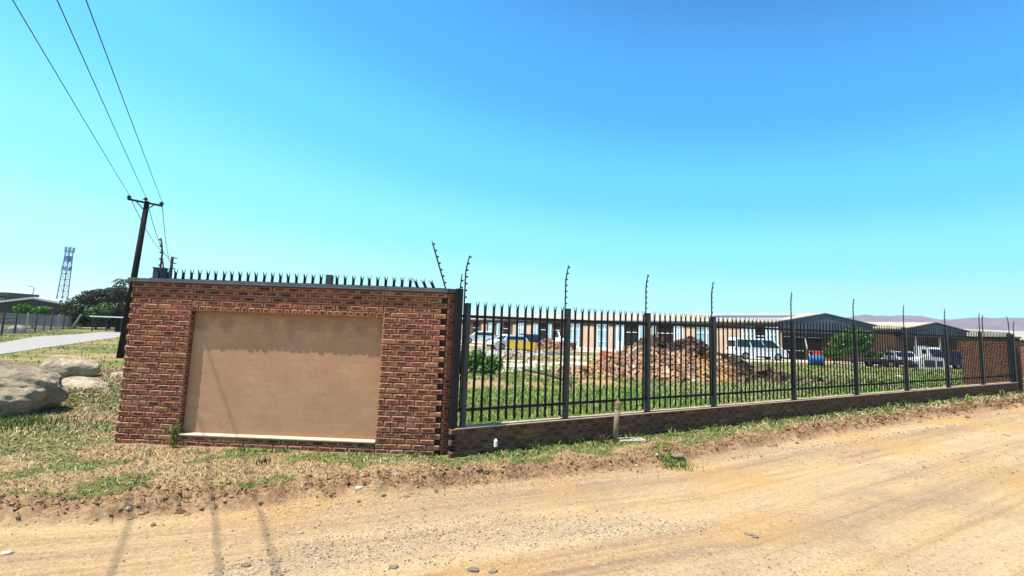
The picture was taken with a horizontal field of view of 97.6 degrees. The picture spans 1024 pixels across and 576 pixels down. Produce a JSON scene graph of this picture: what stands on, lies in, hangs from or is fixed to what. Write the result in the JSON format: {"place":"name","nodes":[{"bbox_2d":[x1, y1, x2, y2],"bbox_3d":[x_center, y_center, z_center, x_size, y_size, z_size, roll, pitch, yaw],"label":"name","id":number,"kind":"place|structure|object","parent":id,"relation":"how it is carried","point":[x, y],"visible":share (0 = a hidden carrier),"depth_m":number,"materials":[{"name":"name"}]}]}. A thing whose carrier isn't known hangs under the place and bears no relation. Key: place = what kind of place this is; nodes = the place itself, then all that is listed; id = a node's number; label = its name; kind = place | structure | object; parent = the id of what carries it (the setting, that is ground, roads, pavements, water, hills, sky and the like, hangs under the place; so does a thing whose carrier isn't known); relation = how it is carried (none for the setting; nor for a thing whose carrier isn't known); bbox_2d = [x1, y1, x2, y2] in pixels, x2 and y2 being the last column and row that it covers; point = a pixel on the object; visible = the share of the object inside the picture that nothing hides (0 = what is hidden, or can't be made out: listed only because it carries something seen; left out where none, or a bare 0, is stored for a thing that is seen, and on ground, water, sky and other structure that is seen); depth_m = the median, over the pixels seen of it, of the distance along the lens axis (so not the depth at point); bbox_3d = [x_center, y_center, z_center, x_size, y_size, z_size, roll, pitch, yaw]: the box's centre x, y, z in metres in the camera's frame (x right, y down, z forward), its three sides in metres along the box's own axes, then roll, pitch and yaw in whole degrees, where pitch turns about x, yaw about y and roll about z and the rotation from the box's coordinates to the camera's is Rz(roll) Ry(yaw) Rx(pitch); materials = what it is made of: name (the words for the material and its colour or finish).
{"place":"outdoors","nodes":[
{"label":"outdoors","id":0,"kind":"place"},
{"bbox_2d":[0,292,38,300],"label":"building","id":1,"kind":"structure","parent":0,"point":[6,296],"depth_m":100.71,"materials":[{"name":"metal"}]},
{"bbox_2d":[0,331,128,353],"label":"tarred road","id":2,"kind":"structure","parent":0,"point":[30,343],"depth_m":34.52,"materials":[{"name":"grey asphalt"}]},
{"bbox_2d":[111,278,129,305],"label":"palm tree","id":3,"kind":"object","parent":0,"point":[124,282],"visible":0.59,"depth_m":89.77,"materials":[{"name":"green plant"}]},
{"bbox_2d":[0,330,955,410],"bbox_3d":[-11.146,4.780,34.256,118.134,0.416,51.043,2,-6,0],"label":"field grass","id":4,"kind":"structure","parent":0,"point":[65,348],"depth_m":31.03,"materials":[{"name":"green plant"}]},
{"bbox_2d":[0,343,957,495],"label":"yard ground","id":5,"kind":"structure","parent":0,"point":[72,488],"depth_m":6.39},
{"bbox_2d":[166,424,185,446],"bbox_3d":[-5.219,2.289,6.930,0.308,0.365,0.316,2,-6,0],"label":"weed","id":6,"kind":"object","parent":5,"relation":"on","point":[174,437],"visible":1,"depth_m":6.93,"materials":[{"name":"green plant"}]},
{"bbox_2d":[253,455,270,465],"bbox_3d":[-3.491,2.424,6.310,0.221,0.127,0.299,7,-8,-43],"label":"weed","id":7,"kind":"object","parent":5,"relation":"on","point":[265,460],"visible":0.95,"depth_m":6.31,"materials":[{"name":"beige plant"}]},
{"bbox_2d":[460,350,503,374],"bbox_3d":[-1.732,3.382,20.473,2.767,1.223,1.961,2,-6,0],"label":"bush","id":8,"kind":"object","parent":5,"relation":"on","point":[487,362],"visible":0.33,"depth_m":19.94,"materials":[{"name":"green plant"}]},
{"bbox_2d":[469,346,498,355],"bbox_3d":[-2.423,4.854,33.577,3.391,1.075,1.988,2,-6,0],"label":"rubble pile","id":9,"kind":"object","parent":5,"relation":"on","point":[488,353],"visible":0.17,"depth_m":33.32,"materials":[{"name":"stone"}]},
{"bbox_2d":[486,334,528,349],"bbox_3d":[-0.408,5.534,45.991,4.240,1.544,2.040,6,-7,-34],"label":"parked car","id":10,"kind":"object","parent":5,"relation":"on","point":[504,340],"visible":0.41,"depth_m":45.37,"materials":[{"name":"white paint"}]},
{"bbox_2d":[489,349,548,355],"bbox_3d":[0.144,5.168,34.867,5.673,1.065,1.937,2,-6,0],"label":"rubble pile","id":11,"kind":"object","parent":5,"relation":"on","point":[520,352],"visible":0.23,"depth_m":34.59,"materials":[{"name":"stone"}]},
{"bbox_2d":[509,341,535,350],"bbox_3d":[0.993,5.709,43.556,2.600,0.950,0.650,2,-6,0],"label":"yellow board","id":12,"kind":"object","parent":5,"relation":"on","point":[520,345],"visible":0.52,"depth_m":43.29,"materials":[{"name":"metal"}]},
{"bbox_2d":[486,350,562,355],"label":"kerb wall","id":13,"kind":"structure","parent":5,"relation":"on","point":[551,353],"depth_m":36.61,"materials":[{"name":"concrete"}]},
{"bbox_2d":[525,369,571,387],"bbox_3d":[1.351,3.640,18.194,0.120,0.405,4.917,4,-6,-17],"label":"pipe","id":14,"kind":"object","parent":5,"relation":"on","point":[555,377],"visible":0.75,"depth_m":17.65,"materials":[{"name":"metal"}]},
{"bbox_2d":[526,337,572,350],"bbox_3d":[4.030,6.093,48.042,5.149,1.664,3.312,2,-6,0],"label":"rubble pile","id":15,"kind":"object","parent":5,"relation":"on","point":[550,345],"visible":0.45,"depth_m":47.33,"materials":[{"name":"brick"}]},
{"bbox_2d":[555,331,563,341],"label":"delivery van","id":16,"kind":"object","parent":5,"relation":"on","point":[557,337],"visible":0.2,"depth_m":65.93,"materials":[{"name":"white paint"}]},
{"bbox_2d":[461,313,875,361],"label":"warehouse","id":17,"kind":"structure","parent":5,"relation":"on","point":[816,317],"depth_m":53.55,"materials":[{"name":"metal"}]},
{"bbox_2d":[473,322,478,332],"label":"doorway","id":18,"kind":"structure","parent":17,"relation":"in","point":[474,323],"depth_m":79.50,"materials":[{"name":"metal"}]},
{"bbox_2d":[496,323,499,334],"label":"door leaf","id":19,"kind":"structure","parent":17,"relation":"in","point":[498,324],"depth_m":75.17,"materials":[{"name":"white glass"}]},
{"bbox_2d":[504,322,507,333],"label":"doorway","id":20,"kind":"structure","parent":17,"relation":"in","point":[505,323],"depth_m":74.02,"materials":[{"name":"metal"}]},
{"bbox_2d":[518,323,523,333],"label":"window","id":21,"kind":"structure","parent":17,"relation":"in","point":[520,325],"depth_m":71.61,"materials":[{"name":"white glass"}]},
{"bbox_2d":[533,324,537,333],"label":"door leaf","id":22,"kind":"structure","parent":17,"relation":"in","point":[535,326],"depth_m":69.43,"materials":[{"name":"white glass"}]},
{"bbox_2d":[541,323,545,338],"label":"doorway","id":23,"kind":"structure","parent":17,"relation":"in","point":[543,325],"depth_m":68.35,"materials":[{"name":"metal"}]},
{"bbox_2d":[548,324,551,338],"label":"door leaf","id":24,"kind":"structure","parent":17,"relation":"in","point":[549,325],"depth_m":67.38,"materials":[{"name":"white glass"}]},
{"bbox_2d":[553,323,559,336],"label":"doorway","id":25,"kind":"structure","parent":17,"relation":"in","point":[557,324],"depth_m":66.52,"materials":[{"name":"metal"}]},
{"bbox_2d":[570,324,579,346],"bbox_3d":[8.960,6.772,64.233,1.732,3.260,0.086,-3,-8,44],"label":"window","id":26,"kind":"structure","parent":17,"relation":"in","point":[572,325],"depth_m":64.05,"materials":[{"name":"white glass"}]},
{"bbox_2d":[596,324,608,348],"bbox_3d":[12.336,6.570,60.958,1.912,3.260,0.086,-3,-8,44],"label":"window","id":27,"kind":"structure","parent":17,"relation":"in","point":[598,325],"depth_m":60.95,"materials":[{"name":"white glass"}]},
{"bbox_2d":[616,325,623,349],"bbox_3d":[14.212,6.517,59.123,1.191,3.260,0.096,-3,-8,44],"label":"door leaf","id":28,"kind":"structure","parent":17,"relation":"in","point":[617,326],"depth_m":59.08,"materials":[{"name":"white glass"}]},
{"bbox_2d":[626,324,636,345],"bbox_3d":[15.394,6.374,58.006,1.758,3.410,0.066,-3,-8,44],"label":"doorway","id":29,"kind":"structure","parent":17,"relation":"in","point":[628,338],"depth_m":58.05,"materials":[{"name":"metal"}]},
{"bbox_2d":[639,325,644,338],"bbox_3d":[16.514,6.379,56.889,1.103,3.260,0.096,-3,-8,44],"label":"door leaf","id":30,"kind":"structure","parent":17,"relation":"in","point":[640,326],"depth_m":57.01,"materials":[{"name":"white glass"}]},
{"bbox_2d":[658,325,672,343],"bbox_3d":[18.705,6.176,54.794,1.978,3.410,0.066,-3,-8,44],"label":"doorway","id":31,"kind":"structure","parent":17,"relation":"in","point":[662,327],"depth_m":54.68,"materials":[{"name":"metal"}]},
{"bbox_2d":[674,326,682,339],"bbox_3d":[19.901,6.118,53.617,1.121,3.260,0.086,-3,-8,44],"label":"window","id":32,"kind":"structure","parent":17,"relation":"in","point":[678,327],"depth_m":53.67,"materials":[{"name":"glass"}]},
{"bbox_2d":[697,327,708,345],"bbox_3d":[22.036,5.990,51.546,1.953,3.260,0.086,-3,-8,44],"label":"window","id":33,"kind":"structure","parent":17,"relation":"in","point":[698,328],"depth_m":51.68,"materials":[{"name":"clear glass"}]},
{"bbox_2d":[742,329,755,356],"bbox_3d":[25.448,5.786,48.235,1.305,3.260,0.086,-3,-8,44],"label":"window","id":34,"kind":"structure","parent":17,"relation":"in","point":[742,329],"depth_m":48.38,"materials":[{"name":"white glass"}]},
{"bbox_2d":[755,326,763,357],"bbox_3d":[26.260,5.724,47.463,0.974,3.410,0.066,-3,-8,44],"label":"doorway","id":35,"kind":"structure","parent":17,"relation":"in","point":[758,330],"depth_m":47.56,"materials":[{"name":"metal"}]},
{"bbox_2d":[765,327,777,357],"bbox_3d":[27.047,5.691,46.683,1.182,3.260,0.086,-3,-8,44],"label":"window","id":36,"kind":"structure","parent":17,"relation":"in","point":[766,331],"depth_m":46.78,"materials":[{"name":"glass"}]},
{"bbox_2d":[784,336,803,359],"bbox_3d":[29.091,6.239,46.287,2.100,2.560,0.110,2,-6,4],"label":"roller door","id":37,"kind":"structure","parent":17,"relation":"in","point":[784,336],"depth_m":46.28,"materials":[{"name":"metal"}]},
{"bbox_2d":[809,337,821,355],"bbox_3d":[31.185,6.303,46.144,1.300,2.560,0.110,2,-6,4],"label":"roller door","id":38,"kind":"structure","parent":17,"relation":"in","point":[809,337],"depth_m":46.17,"materials":[{"name":"metal"}]},
{"bbox_2d":[549,334,814,383],"bbox_3d":[8.081,3.384,21.802,13.000,2.196,8.000,2,-6,0],"label":"rubble heap","id":39,"kind":"object","parent":5,"relation":"on","point":[597,365],"visible":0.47,"depth_m":20.18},
{"bbox_2d":[807,356,823,364],"bbox_3d":[23.056,5.544,33.945,1.149,0.855,0.605,4,-6,-14],"label":"drum","id":40,"kind":"object","parent":5,"relation":"on","point":[815,359],"visible":0.53,"depth_m":33.76,"materials":[{"name":"blue plastic"}]},
{"bbox_2d":[822,349,844,360],"bbox_3d":[29.232,6.219,40.530,1.871,1.470,1.871,2,-6,0],"label":"bush","id":41,"kind":"object","parent":5,"relation":"on","point":[834,354],"visible":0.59,"depth_m":40.16,"materials":[{"name":"green plant"}]},
{"bbox_2d":[748,374,924,388],"bbox_3d":[12.543,4.175,20.151,13.862,0.632,3.769,2,-6,0],"label":"rubble","id":42,"kind":"object","parent":5,"relation":"on","point":[763,380],"visible":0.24,"depth_m":19.36,"materials":[{"name":"brown stone"}]},
{"bbox_2d":[866,351,884,358],"bbox_3d":[34.153,6.572,41.765,2.008,1.383,1.765,2,-6,0],"label":"bush","id":43,"kind":"object","parent":5,"relation":"on","point":[874,355],"visible":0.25,"depth_m":41.79,"materials":[{"name":"green plant"}]},
{"bbox_2d":[846,345,912,367],"bbox_3d":[30.144,5.558,36.197,5.469,1.776,2.020,3,-6,-6],"label":"car","id":44,"kind":"object","parent":5,"relation":"on","point":[879,359],"visible":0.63,"depth_m":35.40,"materials":[{"name":"metal"}]},
{"bbox_2d":[884,350,919,366],"bbox_3d":[32.542,5.946,37.425,1.836,1.389,3.816,0,-6,24],"label":"parked car","id":45,"kind":"object","parent":5,"relation":"on","point":[899,357],"visible":0.23,"depth_m":36.71,"materials":[{"name":"silver metal"}]},
{"bbox_2d":[866,322,968,355],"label":"warehouse","id":46,"kind":"structure","parent":5,"relation":"on","point":[920,325],"depth_m":54.25,"materials":[{"name":"metal"}]},
{"bbox_2d":[914,345,939,356],"bbox_3d":[49.321,7.990,54.441,1.584,1.980,4.263,3,-6,-4],"label":"truck","id":47,"kind":"object","parent":5,"relation":"on","point":[925,350],"visible":0.11,"depth_m":52.84,"materials":[{"name":"white paint"}]},
{"bbox_2d":[910,356,944,369],"bbox_3d":[33.228,6.059,36.080,2.110,1.100,1.515,2,-6,6],"label":"canopy shell","id":48,"kind":"object","parent":5,"relation":"on","point":[929,362],"visible":0.21,"depth_m":35.37,"materials":[{"name":"white paint"}]},
{"bbox_2d":[925,360,934,366],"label":"window","id":49,"kind":"structure","parent":48,"relation":"in","point":[925,360],"depth_m":35.36,"materials":[{"name":"glass"}]},
{"bbox_2d":[933,350,960,369],"bbox_3d":[38.842,6.262,39.185,1.364,1.624,3.671,1,-6,10],"label":"truck","id":50,"kind":"object","parent":5,"relation":"on","point":[951,358],"visible":0.13,"depth_m":38.81,"materials":[{"name":"blue paint"}]},
{"bbox_2d":[957,329,1023,349],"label":"warehouse","id":51,"kind":"structure","parent":5,"relation":"on","point":[1019,333],"depth_m":64.18,"materials":[{"name":"metal"}]},
{"bbox_2d":[960,316,1023,391],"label":"brick wall","id":52,"kind":"structure","parent":5,"relation":"on","point":[1019,361],"depth_m":19.47,"materials":[{"name":"brown brick"}]},
{"bbox_2d":[1013,322,1023,377],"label":"brick wall","id":53,"kind":"structure","parent":5,"relation":"on","point":[1022,350],"depth_m":27.49,"materials":[{"name":"brown brick"}]},
{"bbox_2d":[0,325,1023,513],"bbox_3d":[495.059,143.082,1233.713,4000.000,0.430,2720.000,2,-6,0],"label":"grass verge","id":54,"kind":"object","parent":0,"point":[151,503],"depth_m":6.57,"materials":[{"name":"plant"}]},
{"bbox_2d":[7,325,26,332],"bbox_3d":[-53.589,4.490,48.540,1.684,1.002,1.182,2,-6,0],"label":"boulder","id":55,"kind":"object","parent":54,"relation":"on","point":[18,330],"visible":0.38,"depth_m":48.19,"materials":[{"name":"stone"}]},
{"bbox_2d":[12,303,52,326],"bbox_3d":[-69.780,4.158,65.422,4.202,3.712,3.761,4,-6,-22],"label":"bush","id":56,"kind":"object","parent":54,"relation":"on","point":[24,309],"visible":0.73,"depth_m":64.74,"materials":[{"name":"green plant"}]},
{"bbox_2d":[0,359,68,417],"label":"boulder","id":57,"kind":"object","parent":54,"relation":"on","point":[28,388],"visible":0.87,"depth_m":8.73,"materials":[{"name":"stone"}]},
{"bbox_2d":[0,311,81,334],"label":"fence","id":58,"kind":"object","parent":54,"relation":"on","point":[16,320],"visible":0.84,"depth_m":52.23,"materials":[{"name":"silver metal"}]},
{"bbox_2d":[0,409,116,435],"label":"weed","id":59,"kind":"object","parent":54,"relation":"on","point":[11,421],"visible":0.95,"depth_m":7.92,"materials":[{"name":"green plant"}]},
{"bbox_2d":[0,297,116,326],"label":"building","id":60,"kind":"structure","parent":54,"relation":"on","point":[6,306],"depth_m":83.75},
{"bbox_2d":[56,247,74,298],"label":"lattice tower","id":61,"kind":"structure","parent":54,"relation":"on","point":[68,258],"depth_m":190.57,"materials":[{"name":"metal"}]},
{"bbox_2d":[38,355,100,377],"bbox_3d":[-14.228,2.659,14.420,1.791,0.989,1.213,3,-6,-6],"label":"boulder","id":62,"kind":"object","parent":54,"relation":"on","point":[64,366],"visible":0.69,"depth_m":14.10,"materials":[{"name":"stone"}]},
{"bbox_2d":[52,298,97,328],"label":"tree","id":63,"kind":"object","parent":54,"relation":"on","point":[75,310],"visible":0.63,"depth_m":72.32,"materials":[{"name":"green plant"}]},
{"bbox_2d":[70,314,81,328],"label":"leaning post","id":64,"kind":"object","parent":54,"relation":"on","point":[75,323],"visible":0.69,"depth_m":71.16,"materials":[{"name":"concrete"}]},
{"bbox_2d":[61,376,108,389],"bbox_3d":[-11.936,2.722,12.420,1.388,0.527,1.004,1,-6,9],"label":"boulder","id":65,"kind":"object","parent":54,"relation":"on","point":[77,382],"visible":0.55,"depth_m":12.21,"materials":[{"name":"stone"}]},
{"bbox_2d":[69,285,127,318],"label":"tree","id":66,"kind":"object","parent":54,"relation":"on","point":[114,295],"visible":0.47,"depth_m":75.68,"materials":[{"name":"green plant"}]},
{"bbox_2d":[84,302,115,329],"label":"tree","id":67,"kind":"object","parent":54,"relation":"on","point":[103,309],"visible":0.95,"depth_m":71.31,"materials":[{"name":"green plant"}]},
{"bbox_2d":[90,316,129,331],"bbox_3d":[-53.313,5.344,64.091,9.711,2.261,5.000,2,-6,0],"label":"shelter","id":68,"kind":"object","parent":54,"relation":"on","point":[118,324],"visible":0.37,"depth_m":61.92,"materials":[{"name":"white paint"}]},
{"bbox_2d":[95,309,124,328],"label":"tree","id":69,"kind":"object","parent":54,"relation":"on","point":[112,321],"visible":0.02,"depth_m":80.76,"materials":[{"name":"green plant"}]},
{"bbox_2d":[111,371,123,377],"bbox_3d":[-13.043,2.939,14.867,0.416,0.356,0.404,6,-7,-31],"label":"rock","id":70,"kind":"object","parent":54,"relation":"on","point":[117,374],"visible":0.32,"depth_m":14.75,"materials":[{"name":"stone"}]},
{"bbox_2d":[116,195,164,357],"bbox_3d":[-18.722,-0.473,22.426,1.699,8.326,0.502,3,-6,-14],"label":"utility pole","id":71,"kind":"object","parent":54,"relation":"on","point":[121,351],"visible":0.94,"depth_m":22.38,"materials":[{"name":"wood"}]},
{"bbox_2d":[12,0,128,193],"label":"power line","id":72,"kind":"object","parent":71,"relation":"attached to","point":[62,83],"visible":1,"depth_m":11.19,"materials":[{"name":"metal"}]},
{"bbox_2d":[57,0,145,196],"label":"power line","id":73,"kind":"object","parent":71,"relation":"attached to","point":[94,84],"visible":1,"depth_m":11.13,"materials":[{"name":"metal"}]},
{"bbox_2d":[86,0,161,200],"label":"power line","id":74,"kind":"object","parent":71,"relation":"attached to","point":[118,85],"visible":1,"depth_m":10.95,"materials":[{"name":"metal"}]},
{"bbox_2d":[130,198,171,257],"bbox_3d":[-26.386,-3.460,33.435,0.029,0.796,26.148,6,-7,-33],"label":"power line","id":75,"kind":"object","parent":71,"relation":"attached to","point":[146,230],"visible":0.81,"depth_m":25.89,"materials":[{"name":"metal"}]},
{"bbox_2d":[162,207,170,263],"bbox_3d":[-25.701,-3.066,33.568,0.029,1.139,26.659,6,-7,-36],"label":"power line","id":76,"kind":"object","parent":71,"relation":"attached to","point":[164,232],"visible":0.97,"depth_m":27.18,"materials":[{"name":"metal"}]},
{"bbox_2d":[169,257,181,278],"bbox_3d":[-33.388,0.996,43.996,1.905,8.188,0.340,2,-6,0],"label":"utility pole","id":77,"kind":"object","parent":54,"relation":"on","point":[171,268],"visible":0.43,"depth_m":44.22,"materials":[{"name":"metal"}]},
{"bbox_2d":[114,241,455,455],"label":"corner wall","id":78,"kind":"structure","parent":54,"relation":"on","point":[328,366],"depth_m":7.21,"materials":[{"name":"brick"}]},
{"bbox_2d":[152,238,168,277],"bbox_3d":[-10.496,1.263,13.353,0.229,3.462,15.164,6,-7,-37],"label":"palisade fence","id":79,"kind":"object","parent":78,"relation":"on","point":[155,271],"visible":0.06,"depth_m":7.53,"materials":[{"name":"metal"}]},
{"bbox_2d":[0,398,1023,534],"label":"soil clods","id":80,"kind":"object","parent":54,"relation":"on","point":[182,511],"visible":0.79,"depth_m":6.13,"materials":[{"name":"soil"}]},
{"bbox_2d":[592,433,612,443],"bbox_3d":[1.625,2.700,8.079,0.392,0.222,0.307,2,-6,0],"label":"weed","id":81,"kind":"object","parent":54,"relation":"on","point":[600,439],"visible":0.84,"depth_m":8.07,"materials":[{"name":"green plant"}]},
{"bbox_2d":[613,399,620,442],"bbox_3d":[1.918,2.481,8.222,0.147,0.873,0.112,2,-6,0],"label":"marker post","id":82,"kind":"object","parent":54,"relation":"on","point":[616,418],"visible":0.91,"depth_m":8.19,"materials":[{"name":"paint"}]},
{"bbox_2d":[618,437,645,443],"bbox_3d":[2.195,2.818,8.276,0.520,0.076,0.240,3,-6,-13],"label":"concrete slab","id":83,"kind":"object","parent":54,"relation":"on","point":[623,440],"depth_m":8.20,"materials":[{"name":"concrete"}]},
{"bbox_2d":[448,255,1018,457],"bbox_3d":[9.803,2.005,12.758,24.344,3.549,0.238,5,-6,-27],"label":"palisade fence","id":84,"kind":"object","parent":54,"relation":"on","point":[464,439],"visible":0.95,"depth_m":9.48,"materials":[{"name":"metal"}]},
{"bbox_2d":[0,402,1023,575],"bbox_3d":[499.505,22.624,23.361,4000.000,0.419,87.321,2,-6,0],"label":"dirt road","id":85,"kind":"structure","parent":0,"point":[728,500],"depth_m":4.87,"materials":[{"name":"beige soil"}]},
{"bbox_2d":[0,550,14,554],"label":"stone","id":86,"kind":"object","parent":85,"relation":"on","point":[8,552],"visible":1,"depth_m":3.85,"materials":[{"name":"stone"}]},
{"bbox_2d":[241,563,250,566],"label":"stone","id":87,"kind":"object","parent":85,"relation":"on","point":[245,564],"visible":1,"depth_m":3.79,"materials":[{"name":"stone"}]},
{"bbox_2d":[389,564,398,568],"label":"stone","id":88,"kind":"object","parent":85,"relation":"on","point":[393,566],"visible":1,"depth_m":3.85,"materials":[{"name":"stone"}]},
{"bbox_2d":[468,567,478,572],"bbox_3d":[-0.332,2.425,3.861,0.106,0.037,0.066,1,-6,10],"label":"stone","id":89,"kind":"object","parent":85,"relation":"on","point":[474,569],"visible":1,"depth_m":3.85,"materials":[{"name":"stone"}]},
{"bbox_2d":[488,568,497,573],"bbox_3d":[-0.161,2.434,3.857,0.088,0.032,0.059,5,-6,-28],"label":"stone","id":90,"kind":"object","parent":85,"relation":"on","point":[492,571],"visible":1,"depth_m":3.84,"materials":[{"name":"stone"}]},
{"bbox_2d":[652,445,703,471],"bbox_3d":[2.610,2.710,7.152,0.632,0.274,0.822,5,-6,-26],"label":"grass tuft","id":91,"kind":"object","parent":85,"relation":"on","point":[674,462],"visible":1,"depth_m":7.14,"materials":[{"name":"green plant"}]},
{"bbox_2d":[671,452,684,458],"bbox_3d":[2.685,2.721,7.282,0.267,0.090,0.161,4,-6,-22],"label":"stone","id":92,"kind":"object","parent":85,"relation":"on","point":[679,455],"visible":0.91,"depth_m":7.22,"materials":[{"name":"stone"}]},
{"bbox_2d":[0,0,1023,319],"label":"sky","id":93,"kind":"structure","parent":0,"point":[830,154],"materials":[{"name":"blue"}]},
{"bbox_2d":[461,340,786,359],"bbox_3d":[0.978,7.583,58.460,56.923,0.096,19.904,-3,-8,44],"label":"parking apron","id":94,"kind":"object","parent":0,"point":[577,350],"visible":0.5,"depth_m":52.68,"materials":[{"name":"concrete"}]},
{"bbox_2d":[470,331,494,342],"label":"parked car","id":95,"kind":"object","parent":94,"relation":"on","point":[480,335],"visible":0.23,"depth_m":65.04,"materials":[{"name":"white paint"}]},
{"bbox_2d":[518,334,543,342],"bbox_3d":[2.465,6.099,51.280,4.452,1.621,2.142,3,-6,-9],"label":"parked car","id":96,"kind":"object","parent":94,"relation":"on","point":[535,337],"visible":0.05,"depth_m":50.51,"materials":[{"name":"blue paint"}]},
{"bbox_2d":[726,337,788,360],"bbox_3d":[23.401,5.831,42.919,5.076,2.034,2.134,2,-6,-1],"label":"minibus","id":97,"kind":"object","parent":94,"relation":"on","point":[742,347],"visible":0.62,"depth_m":42.08,"materials":[{"name":"white paint"}]},
{"bbox_2d":[728,340,734,345],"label":"rear window","id":98,"kind":"structure","parent":97,"relation":"in","point":[730,341],"depth_m":42.86,"materials":[{"name":"black glass"}]},
{"bbox_2d":[737,339,750,346],"bbox_3d":[21.803,5.204,42.130,1.282,0.724,0.111,2,-6,-1],"label":"side window","id":99,"kind":"structure","parent":97,"relation":"in","point":[742,341],"depth_m":42.13,"materials":[{"name":"black glass"}]},
{"bbox_2d":[750,340,763,347],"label":"side window","id":100,"kind":"structure","parent":97,"relation":"in","point":[750,340],"depth_m":42.15,"materials":[{"name":"black glass"}]},
{"bbox_2d":[762,340,778,347],"bbox_3d":[24.338,5.303,42.180,1.736,0.724,0.111,2,-6,-1],"label":"side window","id":101,"kind":"structure","parent":97,"relation":"in","point":[770,342],"depth_m":42.18,"materials":[{"name":"black glass"}]},
{"bbox_2d":[468,356,951,372],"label":"yard driveway","id":102,"kind":"structure","parent":0,"point":[548,367],"depth_m":28.98,"materials":[{"name":"beige concrete"}]},
{"bbox_2d":[486,352,586,361],"bbox_3d":[1.692,4.782,30.534,7.114,0.763,1.873,2,-6,0],"label":"rubble pile","id":103,"kind":"object","parent":102,"relation":"on","point":[519,357],"visible":0.58,"depth_m":30.06,"materials":[{"name":"beige stone"}]},
{"bbox_2d":[812,351,831,359],"bbox_3d":[29.971,6.492,43.169,1.490,0.804,1.140,2,-6,0],"label":"skip","id":104,"kind":"object","parent":102,"relation":"on","point":[819,354],"visible":0.21,"depth_m":42.84,"materials":[{"name":"orange metal"}]},
{"bbox_2d":[828,326,876,362],"bbox_3d":[32.553,5.403,42.626,3.882,3.756,3.599,2,-6,0],"label":"tree","id":105,"kind":"object","parent":102,"relation":"on","point":[851,341],"visible":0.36,"depth_m":42.02,"materials":[{"name":"green plant"}]},
{"bbox_2d":[457,355,1023,424],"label":"yard grass","id":106,"kind":"structure","parent":0,"point":[526,393],"depth_m":15.26,"materials":[{"name":"green plant"}]},
{"bbox_2d":[846,314,1023,330],"bbox_3d":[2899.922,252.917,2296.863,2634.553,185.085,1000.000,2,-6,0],"label":"hills","id":107,"kind":"structure","parent":0,"point":[988,323],"depth_m":2154.21,"materials":[{"name":"purple"}]}
]}

